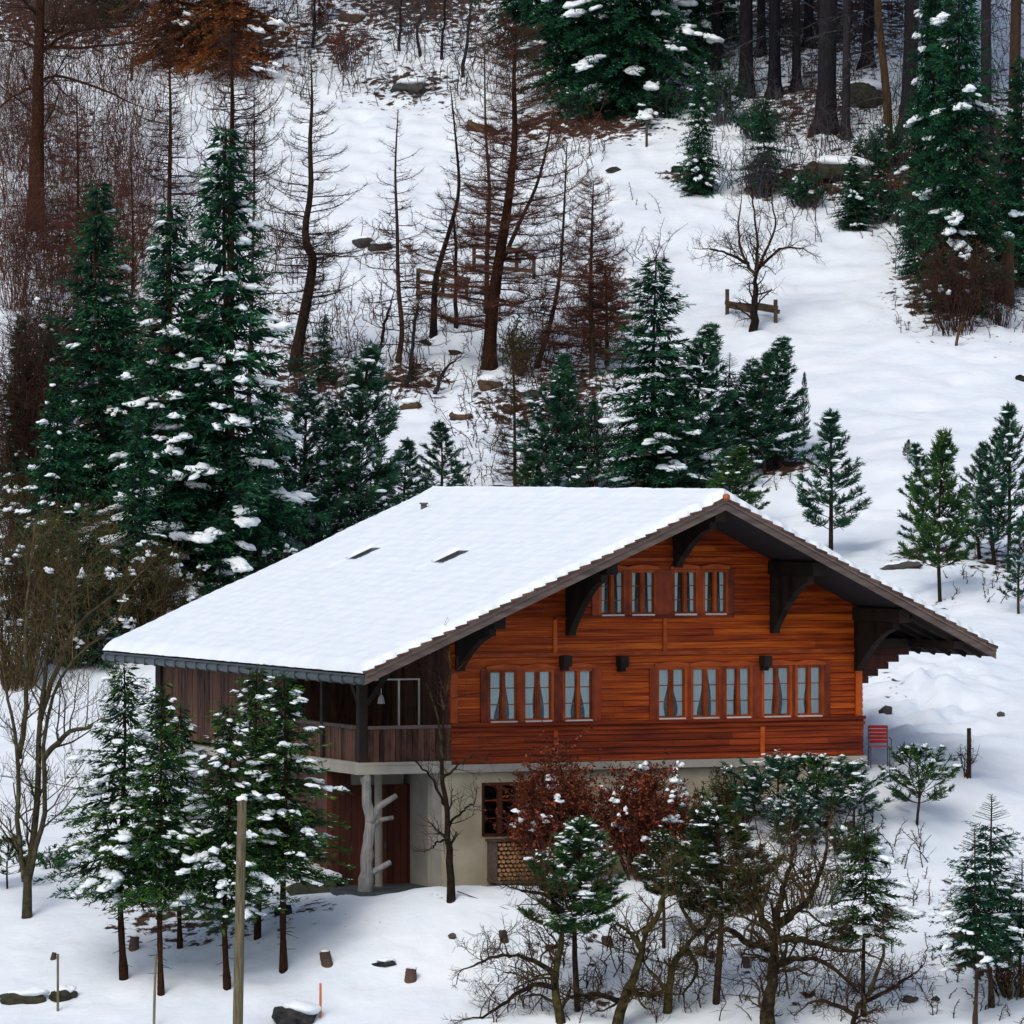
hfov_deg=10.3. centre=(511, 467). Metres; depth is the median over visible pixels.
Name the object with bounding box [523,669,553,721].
window
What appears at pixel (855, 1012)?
fruit tree
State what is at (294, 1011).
rock
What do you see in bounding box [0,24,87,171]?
bare shrub
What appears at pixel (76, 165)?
bare larch
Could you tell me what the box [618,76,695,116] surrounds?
undergrowth bush
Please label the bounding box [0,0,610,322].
brushwood
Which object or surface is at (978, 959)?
spruce tree
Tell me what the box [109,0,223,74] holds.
rusty conifer
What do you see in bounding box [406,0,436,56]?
bare sapling
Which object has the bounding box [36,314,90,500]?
spruce tree
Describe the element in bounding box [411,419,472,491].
pine tree
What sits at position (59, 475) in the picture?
spruce tree
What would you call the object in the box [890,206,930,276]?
spruce tree
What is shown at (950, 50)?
forest tree
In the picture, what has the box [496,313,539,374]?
bare shrub
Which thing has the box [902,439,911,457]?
pine tree
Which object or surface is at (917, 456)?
pine tree
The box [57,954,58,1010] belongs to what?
marker stake
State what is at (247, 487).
spruce tree
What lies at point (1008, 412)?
pine tree
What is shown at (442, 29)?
bare sapling
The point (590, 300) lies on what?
bare larch
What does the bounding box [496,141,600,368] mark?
bare larch
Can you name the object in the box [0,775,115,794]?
wire
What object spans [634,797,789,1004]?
pine tree
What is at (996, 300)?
bare shrub
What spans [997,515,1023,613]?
pine tree
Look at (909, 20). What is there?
forest tree
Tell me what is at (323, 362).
spruce tree
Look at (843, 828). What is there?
bare shrub
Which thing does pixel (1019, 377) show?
rock
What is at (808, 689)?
window
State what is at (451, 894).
bare sapling
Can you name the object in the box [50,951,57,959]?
log stump
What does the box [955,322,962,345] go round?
wooden post
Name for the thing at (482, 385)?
rock
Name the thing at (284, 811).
spruce tree
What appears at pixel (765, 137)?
spruce tree
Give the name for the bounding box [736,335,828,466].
pine tree
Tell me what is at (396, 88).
rock
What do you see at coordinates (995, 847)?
spruce tree
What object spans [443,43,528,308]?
bare larch
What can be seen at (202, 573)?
bare shrub
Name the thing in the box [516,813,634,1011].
pine tree
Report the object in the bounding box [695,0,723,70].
forest tree
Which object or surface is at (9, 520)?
bare shrub
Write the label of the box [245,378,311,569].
spruce tree
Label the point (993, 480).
pine tree
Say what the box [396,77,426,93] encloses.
rock
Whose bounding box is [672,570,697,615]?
window
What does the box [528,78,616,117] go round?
undergrowth bush
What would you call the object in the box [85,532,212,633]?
bare shrub
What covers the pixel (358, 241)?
rock
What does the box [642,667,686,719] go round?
window
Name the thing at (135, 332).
spruce tree
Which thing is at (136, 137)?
bare shrub
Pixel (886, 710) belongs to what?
rock
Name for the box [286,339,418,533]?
pine tree
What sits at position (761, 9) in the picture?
forest tree
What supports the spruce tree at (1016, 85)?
on the snowy ground
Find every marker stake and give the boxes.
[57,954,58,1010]
[153,956,156,1023]
[319,983,321,1017]
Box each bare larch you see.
[41,82,119,397]
[99,147,165,396]
[124,34,215,492]
[160,23,289,487]
[214,83,298,401]
[249,59,381,371]
[351,107,454,362]
[388,7,595,370]
[392,85,487,338]
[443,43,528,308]
[470,106,569,256]
[480,327,553,486]
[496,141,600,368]
[527,172,644,377]
[577,260,633,365]
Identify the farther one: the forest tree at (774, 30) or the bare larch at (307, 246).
the forest tree at (774, 30)
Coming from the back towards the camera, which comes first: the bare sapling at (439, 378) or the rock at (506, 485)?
the bare sapling at (439, 378)
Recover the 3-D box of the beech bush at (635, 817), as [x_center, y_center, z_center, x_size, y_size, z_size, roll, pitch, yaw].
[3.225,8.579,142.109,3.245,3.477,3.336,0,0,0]
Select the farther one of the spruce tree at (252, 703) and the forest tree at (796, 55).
the forest tree at (796, 55)
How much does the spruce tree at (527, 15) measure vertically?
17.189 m
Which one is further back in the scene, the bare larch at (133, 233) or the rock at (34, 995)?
the bare larch at (133, 233)
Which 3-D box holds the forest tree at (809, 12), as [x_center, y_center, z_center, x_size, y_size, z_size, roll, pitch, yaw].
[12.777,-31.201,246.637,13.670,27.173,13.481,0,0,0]
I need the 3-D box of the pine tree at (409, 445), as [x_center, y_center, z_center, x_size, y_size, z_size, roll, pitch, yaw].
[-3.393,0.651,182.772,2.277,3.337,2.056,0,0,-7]
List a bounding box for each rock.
[0,987,49,1004]
[49,985,77,1001]
[271,999,321,1023]
[273,904,291,915]
[286,869,341,895]
[338,9,365,23]
[352,235,373,248]
[367,239,392,250]
[372,957,395,966]
[381,372,393,380]
[390,83,406,92]
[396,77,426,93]
[399,398,421,409]
[448,350,461,354]
[448,933,455,938]
[449,410,472,420]
[465,118,493,132]
[477,374,502,390]
[489,483,512,486]
[521,390,539,398]
[605,167,620,172]
[671,166,683,172]
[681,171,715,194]
[803,155,872,182]
[839,78,882,107]
[878,705,891,714]
[880,560,922,569]
[902,995,917,1002]
[923,551,945,558]
[997,711,1004,716]
[1015,375,1023,381]
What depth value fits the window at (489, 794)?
143.25 m
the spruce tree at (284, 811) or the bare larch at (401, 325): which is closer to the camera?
the spruce tree at (284, 811)
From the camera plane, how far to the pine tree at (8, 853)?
145.36 m
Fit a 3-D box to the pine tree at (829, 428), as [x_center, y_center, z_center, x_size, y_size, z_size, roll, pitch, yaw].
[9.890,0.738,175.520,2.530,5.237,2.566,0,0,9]
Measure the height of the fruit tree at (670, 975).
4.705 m
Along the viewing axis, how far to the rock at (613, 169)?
229.15 m
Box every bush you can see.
[482,721,624,884]
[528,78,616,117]
[579,742,704,880]
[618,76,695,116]
[684,66,748,125]
[724,100,786,141]
[772,168,832,209]
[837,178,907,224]
[840,117,911,169]
[883,183,941,248]
[896,99,928,149]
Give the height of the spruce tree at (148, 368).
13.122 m
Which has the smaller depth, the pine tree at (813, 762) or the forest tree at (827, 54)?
the pine tree at (813, 762)
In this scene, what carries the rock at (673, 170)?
on the snowy ground
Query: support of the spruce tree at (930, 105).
on the snowy ground
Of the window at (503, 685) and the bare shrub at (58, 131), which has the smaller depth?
the window at (503, 685)
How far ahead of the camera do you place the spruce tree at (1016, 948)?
136.44 m
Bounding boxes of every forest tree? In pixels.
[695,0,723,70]
[702,0,803,97]
[721,0,738,41]
[721,0,767,57]
[726,0,812,99]
[766,0,818,92]
[789,0,817,48]
[796,0,876,136]
[803,0,865,140]
[842,0,907,152]
[851,0,876,70]
[853,0,936,135]
[875,0,939,79]
[919,1,965,104]
[923,0,1023,277]
[925,0,1023,142]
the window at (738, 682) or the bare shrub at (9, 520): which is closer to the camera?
the window at (738, 682)
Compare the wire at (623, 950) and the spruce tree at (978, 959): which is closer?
the spruce tree at (978, 959)
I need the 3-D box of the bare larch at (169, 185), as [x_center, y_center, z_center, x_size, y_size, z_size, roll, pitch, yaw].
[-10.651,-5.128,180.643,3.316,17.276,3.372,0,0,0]
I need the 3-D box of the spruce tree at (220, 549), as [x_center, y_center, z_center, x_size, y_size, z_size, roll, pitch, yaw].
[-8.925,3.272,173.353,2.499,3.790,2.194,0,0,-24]
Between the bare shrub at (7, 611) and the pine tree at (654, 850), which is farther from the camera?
the bare shrub at (7, 611)
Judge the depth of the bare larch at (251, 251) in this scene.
196.85 m
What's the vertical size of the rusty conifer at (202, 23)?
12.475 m
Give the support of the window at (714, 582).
in the chalet
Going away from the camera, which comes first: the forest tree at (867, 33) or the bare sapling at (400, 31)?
the forest tree at (867, 33)
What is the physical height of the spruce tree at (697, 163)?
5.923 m
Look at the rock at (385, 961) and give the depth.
136.97 m
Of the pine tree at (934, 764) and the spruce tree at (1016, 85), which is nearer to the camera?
the pine tree at (934, 764)
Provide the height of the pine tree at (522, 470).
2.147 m
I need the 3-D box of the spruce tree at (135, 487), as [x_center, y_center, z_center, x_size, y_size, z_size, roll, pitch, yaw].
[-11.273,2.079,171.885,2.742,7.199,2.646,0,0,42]
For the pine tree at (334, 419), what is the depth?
179.98 m
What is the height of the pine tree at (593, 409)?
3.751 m
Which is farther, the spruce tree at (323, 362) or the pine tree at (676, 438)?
the spruce tree at (323, 362)
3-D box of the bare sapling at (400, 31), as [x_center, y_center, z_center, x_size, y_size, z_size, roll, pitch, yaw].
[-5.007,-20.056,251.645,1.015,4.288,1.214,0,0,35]
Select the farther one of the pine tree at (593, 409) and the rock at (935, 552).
the pine tree at (593, 409)
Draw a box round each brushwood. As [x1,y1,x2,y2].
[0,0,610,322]
[0,0,1023,1023]
[273,0,1023,200]
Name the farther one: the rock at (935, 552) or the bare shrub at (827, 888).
the rock at (935, 552)
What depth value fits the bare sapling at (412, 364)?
200.01 m
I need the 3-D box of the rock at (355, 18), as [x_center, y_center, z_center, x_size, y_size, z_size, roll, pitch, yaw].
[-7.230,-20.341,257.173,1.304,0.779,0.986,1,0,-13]
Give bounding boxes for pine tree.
[0,833,50,888]
[270,374,350,548]
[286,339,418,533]
[290,406,393,538]
[378,437,430,510]
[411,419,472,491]
[509,352,597,487]
[511,454,548,486]
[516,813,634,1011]
[572,396,626,487]
[632,825,694,948]
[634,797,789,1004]
[641,321,764,487]
[645,400,714,487]
[701,444,771,510]
[719,749,834,835]
[720,357,787,471]
[733,349,796,472]
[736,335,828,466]
[763,784,828,851]
[770,751,865,822]
[795,408,872,549]
[797,372,810,447]
[798,758,898,826]
[876,742,963,824]
[895,440,944,558]
[897,426,978,601]
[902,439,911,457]
[952,439,1006,558]
[957,425,1023,564]
[974,401,1023,572]
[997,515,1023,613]
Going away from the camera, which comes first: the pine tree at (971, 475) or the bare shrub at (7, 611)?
the bare shrub at (7, 611)
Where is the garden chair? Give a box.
[866,725,891,767]
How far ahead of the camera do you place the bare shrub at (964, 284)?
203.76 m
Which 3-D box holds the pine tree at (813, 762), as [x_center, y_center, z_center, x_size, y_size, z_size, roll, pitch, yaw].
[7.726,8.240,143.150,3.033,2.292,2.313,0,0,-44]
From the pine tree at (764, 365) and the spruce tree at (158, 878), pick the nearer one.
the spruce tree at (158, 878)
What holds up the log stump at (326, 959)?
on the snowy ground
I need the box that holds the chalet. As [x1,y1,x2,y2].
[102,486,997,896]
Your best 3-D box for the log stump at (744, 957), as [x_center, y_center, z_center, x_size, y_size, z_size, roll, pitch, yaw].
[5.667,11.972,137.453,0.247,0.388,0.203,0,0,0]
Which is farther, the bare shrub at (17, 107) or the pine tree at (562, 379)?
the bare shrub at (17, 107)
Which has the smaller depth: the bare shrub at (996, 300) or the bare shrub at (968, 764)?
the bare shrub at (968, 764)
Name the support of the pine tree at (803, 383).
on the snowy ground
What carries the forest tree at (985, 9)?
on the snowy ground
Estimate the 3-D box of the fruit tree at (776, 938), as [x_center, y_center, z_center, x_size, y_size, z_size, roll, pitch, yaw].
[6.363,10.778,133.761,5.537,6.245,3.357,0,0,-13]
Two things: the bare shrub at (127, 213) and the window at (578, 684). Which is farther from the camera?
the bare shrub at (127, 213)
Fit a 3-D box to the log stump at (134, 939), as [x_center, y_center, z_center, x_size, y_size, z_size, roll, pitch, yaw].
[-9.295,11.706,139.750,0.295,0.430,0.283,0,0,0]
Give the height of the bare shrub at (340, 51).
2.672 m
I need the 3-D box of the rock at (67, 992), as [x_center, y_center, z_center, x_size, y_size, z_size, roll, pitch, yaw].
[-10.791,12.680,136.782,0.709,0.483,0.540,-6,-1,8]
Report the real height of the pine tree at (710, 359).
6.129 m
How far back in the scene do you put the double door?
143.77 m
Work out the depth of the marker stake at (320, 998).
134.78 m
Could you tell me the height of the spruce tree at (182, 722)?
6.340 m
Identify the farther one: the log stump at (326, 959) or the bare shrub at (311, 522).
the bare shrub at (311, 522)
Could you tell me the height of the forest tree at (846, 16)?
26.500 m
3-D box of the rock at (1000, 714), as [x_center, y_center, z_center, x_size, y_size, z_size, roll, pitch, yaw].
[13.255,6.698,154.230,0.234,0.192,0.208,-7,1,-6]
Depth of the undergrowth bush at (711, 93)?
234.88 m
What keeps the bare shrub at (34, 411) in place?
on the snowy ground
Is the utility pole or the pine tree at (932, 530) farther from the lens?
the pine tree at (932, 530)
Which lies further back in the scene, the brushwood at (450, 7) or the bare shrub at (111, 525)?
the brushwood at (450, 7)
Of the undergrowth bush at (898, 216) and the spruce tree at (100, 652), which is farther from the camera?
the undergrowth bush at (898, 216)
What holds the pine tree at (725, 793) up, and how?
on the snowy ground
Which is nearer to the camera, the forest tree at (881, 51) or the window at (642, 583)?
the window at (642, 583)
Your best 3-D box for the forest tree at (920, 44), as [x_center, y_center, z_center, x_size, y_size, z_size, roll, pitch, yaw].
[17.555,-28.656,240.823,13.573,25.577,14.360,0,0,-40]
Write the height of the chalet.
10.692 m
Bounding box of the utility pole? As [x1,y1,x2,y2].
[233,795,247,1023]
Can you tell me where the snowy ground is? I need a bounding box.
[0,0,1023,1023]
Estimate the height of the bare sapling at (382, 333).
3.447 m
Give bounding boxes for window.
[474,670,518,722]
[482,782,517,836]
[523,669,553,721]
[563,668,593,720]
[585,570,625,615]
[629,570,656,615]
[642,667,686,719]
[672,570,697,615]
[691,667,720,718]
[702,569,727,614]
[724,666,752,717]
[762,665,791,717]
[795,665,823,716]
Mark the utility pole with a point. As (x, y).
(238, 987)
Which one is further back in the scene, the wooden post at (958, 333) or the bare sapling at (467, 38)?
the bare sapling at (467, 38)
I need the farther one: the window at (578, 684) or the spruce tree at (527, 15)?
the spruce tree at (527, 15)
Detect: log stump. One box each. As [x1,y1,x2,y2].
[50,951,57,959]
[129,935,139,951]
[319,950,332,967]
[404,967,416,983]
[499,929,508,943]
[601,933,612,947]
[742,955,750,968]
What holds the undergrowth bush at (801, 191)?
on the snowy ground
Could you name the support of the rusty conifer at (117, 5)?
on the snowy ground
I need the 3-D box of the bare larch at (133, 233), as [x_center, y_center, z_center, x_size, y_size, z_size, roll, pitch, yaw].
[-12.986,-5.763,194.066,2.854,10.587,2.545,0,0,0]
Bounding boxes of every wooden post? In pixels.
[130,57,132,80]
[645,121,647,146]
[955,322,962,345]
[967,728,970,777]
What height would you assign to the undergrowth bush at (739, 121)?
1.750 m
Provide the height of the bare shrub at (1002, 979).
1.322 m
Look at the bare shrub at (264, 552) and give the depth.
174.84 m
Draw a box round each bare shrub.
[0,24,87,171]
[0,76,139,182]
[0,148,68,309]
[0,151,114,287]
[0,241,107,516]
[0,245,110,387]
[0,446,104,567]
[0,500,51,589]
[0,511,84,691]
[2,487,147,667]
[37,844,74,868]
[48,125,192,283]
[52,492,184,610]
[73,67,209,195]
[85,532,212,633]
[163,545,235,609]
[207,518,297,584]
[292,494,354,544]
[324,15,369,71]
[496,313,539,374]
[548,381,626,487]
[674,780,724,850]
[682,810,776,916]
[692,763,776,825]
[726,138,789,198]
[786,843,851,906]
[818,819,883,862]
[902,215,1011,335]
[954,739,982,778]
[972,244,1023,328]
[983,949,1023,999]
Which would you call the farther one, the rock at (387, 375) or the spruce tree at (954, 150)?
the spruce tree at (954, 150)
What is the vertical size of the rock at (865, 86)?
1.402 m
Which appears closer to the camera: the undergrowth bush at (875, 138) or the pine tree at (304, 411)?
the pine tree at (304, 411)
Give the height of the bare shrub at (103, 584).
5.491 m
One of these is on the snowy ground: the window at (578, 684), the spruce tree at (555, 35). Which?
the spruce tree at (555, 35)
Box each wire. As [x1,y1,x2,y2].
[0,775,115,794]
[457,891,758,985]
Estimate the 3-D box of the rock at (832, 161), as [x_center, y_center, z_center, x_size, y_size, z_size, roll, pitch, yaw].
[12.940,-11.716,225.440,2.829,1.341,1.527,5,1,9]
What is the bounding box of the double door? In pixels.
[325,771,409,885]
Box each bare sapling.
[311,0,332,48]
[375,286,396,363]
[386,0,406,51]
[392,288,430,379]
[397,620,497,902]
[403,350,427,387]
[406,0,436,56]
[426,351,468,394]
[429,0,445,59]
[438,198,469,328]
[457,0,474,77]
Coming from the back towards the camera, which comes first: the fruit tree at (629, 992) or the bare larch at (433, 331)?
the bare larch at (433, 331)
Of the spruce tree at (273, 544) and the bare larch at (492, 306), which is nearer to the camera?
the spruce tree at (273, 544)
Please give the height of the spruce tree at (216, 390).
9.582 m
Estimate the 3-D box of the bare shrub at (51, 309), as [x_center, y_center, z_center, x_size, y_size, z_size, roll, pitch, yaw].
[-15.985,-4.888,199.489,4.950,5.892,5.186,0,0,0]
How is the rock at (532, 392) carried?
on the snowy ground
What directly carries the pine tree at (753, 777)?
on the snowy ground
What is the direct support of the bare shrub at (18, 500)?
on the snowy ground
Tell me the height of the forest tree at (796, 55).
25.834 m
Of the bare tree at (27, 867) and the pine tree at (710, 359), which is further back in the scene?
the pine tree at (710, 359)
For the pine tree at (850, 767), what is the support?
on the snowy ground
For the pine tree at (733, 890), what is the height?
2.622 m
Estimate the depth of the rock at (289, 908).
140.29 m
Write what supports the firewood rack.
attached to the chalet
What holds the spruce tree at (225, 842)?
on the snowy ground
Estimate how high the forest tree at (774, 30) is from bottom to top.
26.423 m
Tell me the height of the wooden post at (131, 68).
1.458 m
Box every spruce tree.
[0,315,42,522]
[0,371,107,597]
[17,178,156,536]
[31,663,209,980]
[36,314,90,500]
[39,532,132,669]
[77,199,260,608]
[77,287,158,528]
[97,679,229,995]
[98,123,333,591]
[102,418,177,639]
[123,289,271,535]
[141,702,225,948]
[145,701,300,990]
[163,414,224,558]
[189,514,241,601]
[191,664,328,939]
[196,670,355,973]
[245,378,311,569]
[246,447,284,563]
[305,314,348,383]
[472,0,565,63]
[506,0,657,117]
[539,0,730,126]
[564,255,748,487]
[654,0,756,68]
[670,55,728,197]
[702,354,759,469]
[728,95,795,194]
[804,813,926,1016]
[827,156,882,231]
[859,144,899,212]
[888,0,981,225]
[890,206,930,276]
[895,0,1023,321]
[925,794,1023,1007]
[928,826,1023,1023]
[979,54,1023,288]
[985,858,1023,997]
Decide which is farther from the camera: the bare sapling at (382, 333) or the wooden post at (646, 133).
the wooden post at (646, 133)
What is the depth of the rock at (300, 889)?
142.86 m
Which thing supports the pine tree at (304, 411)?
on the snowy ground
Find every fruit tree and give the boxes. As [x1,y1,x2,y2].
[442,833,621,1023]
[545,839,706,1023]
[627,836,741,1013]
[665,794,901,1023]
[687,165,829,331]
[786,897,944,1023]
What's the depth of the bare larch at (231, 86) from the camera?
179.21 m
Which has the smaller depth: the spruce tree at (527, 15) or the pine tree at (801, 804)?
the pine tree at (801, 804)
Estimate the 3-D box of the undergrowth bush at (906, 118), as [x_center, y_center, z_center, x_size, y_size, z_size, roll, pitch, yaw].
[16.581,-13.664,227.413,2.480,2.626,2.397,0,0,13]
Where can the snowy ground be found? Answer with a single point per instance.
(882, 381)
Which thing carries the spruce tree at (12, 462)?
on the snowy ground
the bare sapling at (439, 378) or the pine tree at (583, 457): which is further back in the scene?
the bare sapling at (439, 378)
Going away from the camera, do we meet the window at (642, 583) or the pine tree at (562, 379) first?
the window at (642, 583)
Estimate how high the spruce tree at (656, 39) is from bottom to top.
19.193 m
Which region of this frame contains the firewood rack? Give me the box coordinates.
[485,838,540,883]
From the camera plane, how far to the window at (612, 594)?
144.37 m
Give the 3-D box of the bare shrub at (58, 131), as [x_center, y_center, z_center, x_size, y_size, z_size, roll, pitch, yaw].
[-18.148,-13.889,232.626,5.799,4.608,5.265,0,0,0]
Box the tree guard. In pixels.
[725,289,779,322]
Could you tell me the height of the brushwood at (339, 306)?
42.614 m
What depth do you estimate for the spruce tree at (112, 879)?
137.30 m
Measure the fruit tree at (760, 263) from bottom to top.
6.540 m
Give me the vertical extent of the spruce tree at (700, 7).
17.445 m
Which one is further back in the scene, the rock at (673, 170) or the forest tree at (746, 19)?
the forest tree at (746, 19)
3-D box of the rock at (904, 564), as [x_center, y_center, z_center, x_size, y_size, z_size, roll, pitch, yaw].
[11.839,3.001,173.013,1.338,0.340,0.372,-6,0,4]
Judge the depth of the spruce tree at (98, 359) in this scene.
180.92 m
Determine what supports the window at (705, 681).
in the chalet
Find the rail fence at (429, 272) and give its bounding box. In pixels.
[416,268,470,297]
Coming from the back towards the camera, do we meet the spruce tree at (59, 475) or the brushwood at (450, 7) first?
the brushwood at (450, 7)
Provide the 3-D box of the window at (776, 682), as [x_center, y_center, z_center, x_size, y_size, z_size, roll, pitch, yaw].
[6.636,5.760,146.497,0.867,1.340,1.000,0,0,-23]
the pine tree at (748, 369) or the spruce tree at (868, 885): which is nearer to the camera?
the spruce tree at (868, 885)
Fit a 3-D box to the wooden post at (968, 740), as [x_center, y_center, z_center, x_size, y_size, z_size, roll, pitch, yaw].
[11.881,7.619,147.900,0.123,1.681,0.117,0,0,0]
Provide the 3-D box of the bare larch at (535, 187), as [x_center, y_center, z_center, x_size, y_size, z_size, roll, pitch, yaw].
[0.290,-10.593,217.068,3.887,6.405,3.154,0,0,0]
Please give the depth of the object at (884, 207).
219.05 m
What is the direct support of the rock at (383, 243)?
on the snowy ground
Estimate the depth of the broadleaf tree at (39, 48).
224.99 m
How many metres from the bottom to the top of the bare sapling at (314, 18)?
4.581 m
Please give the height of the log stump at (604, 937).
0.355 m
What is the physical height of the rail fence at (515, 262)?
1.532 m
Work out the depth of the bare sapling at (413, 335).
201.18 m
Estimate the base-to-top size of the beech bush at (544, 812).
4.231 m
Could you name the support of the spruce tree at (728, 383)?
on the snowy ground
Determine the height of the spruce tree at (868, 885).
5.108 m
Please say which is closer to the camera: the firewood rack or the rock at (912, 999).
the rock at (912, 999)
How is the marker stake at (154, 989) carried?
on the snowy ground
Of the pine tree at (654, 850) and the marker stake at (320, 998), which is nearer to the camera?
the marker stake at (320, 998)
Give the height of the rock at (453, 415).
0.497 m
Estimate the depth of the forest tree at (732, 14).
249.41 m
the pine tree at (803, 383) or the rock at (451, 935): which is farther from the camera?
the pine tree at (803, 383)
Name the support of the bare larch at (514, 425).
on the snowy ground
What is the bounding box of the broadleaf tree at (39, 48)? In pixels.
[0,0,209,228]
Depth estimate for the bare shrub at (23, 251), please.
212.78 m
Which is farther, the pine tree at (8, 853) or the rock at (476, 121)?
the rock at (476, 121)
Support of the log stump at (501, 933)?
on the snowy ground
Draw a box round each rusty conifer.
[45,0,157,34]
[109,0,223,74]
[152,0,275,44]
[159,0,310,83]
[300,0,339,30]
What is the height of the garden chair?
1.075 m
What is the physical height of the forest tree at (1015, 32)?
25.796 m
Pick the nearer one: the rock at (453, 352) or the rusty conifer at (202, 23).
the rock at (453, 352)
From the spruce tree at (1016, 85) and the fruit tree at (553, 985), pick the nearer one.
the fruit tree at (553, 985)
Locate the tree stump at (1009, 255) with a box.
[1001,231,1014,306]
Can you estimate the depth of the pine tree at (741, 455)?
180.40 m
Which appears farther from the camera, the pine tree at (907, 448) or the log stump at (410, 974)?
the pine tree at (907, 448)
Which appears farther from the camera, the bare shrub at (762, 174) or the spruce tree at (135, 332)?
the bare shrub at (762, 174)
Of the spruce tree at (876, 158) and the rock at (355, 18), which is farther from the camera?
the rock at (355, 18)
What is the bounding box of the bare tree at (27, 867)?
[0,507,170,918]
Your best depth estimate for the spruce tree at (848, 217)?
218.96 m
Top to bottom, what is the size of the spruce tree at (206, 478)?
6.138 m
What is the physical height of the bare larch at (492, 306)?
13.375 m
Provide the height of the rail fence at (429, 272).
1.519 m
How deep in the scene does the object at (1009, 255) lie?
208.46 m
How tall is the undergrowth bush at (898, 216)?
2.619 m
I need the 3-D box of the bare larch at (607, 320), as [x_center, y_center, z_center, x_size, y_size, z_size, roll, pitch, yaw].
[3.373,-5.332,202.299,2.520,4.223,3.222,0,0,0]
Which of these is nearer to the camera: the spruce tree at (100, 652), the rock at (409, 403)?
the spruce tree at (100, 652)
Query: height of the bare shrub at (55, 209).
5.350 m
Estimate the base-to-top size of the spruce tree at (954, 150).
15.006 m
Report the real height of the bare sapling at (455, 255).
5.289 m
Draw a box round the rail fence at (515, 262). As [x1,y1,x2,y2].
[470,247,535,274]

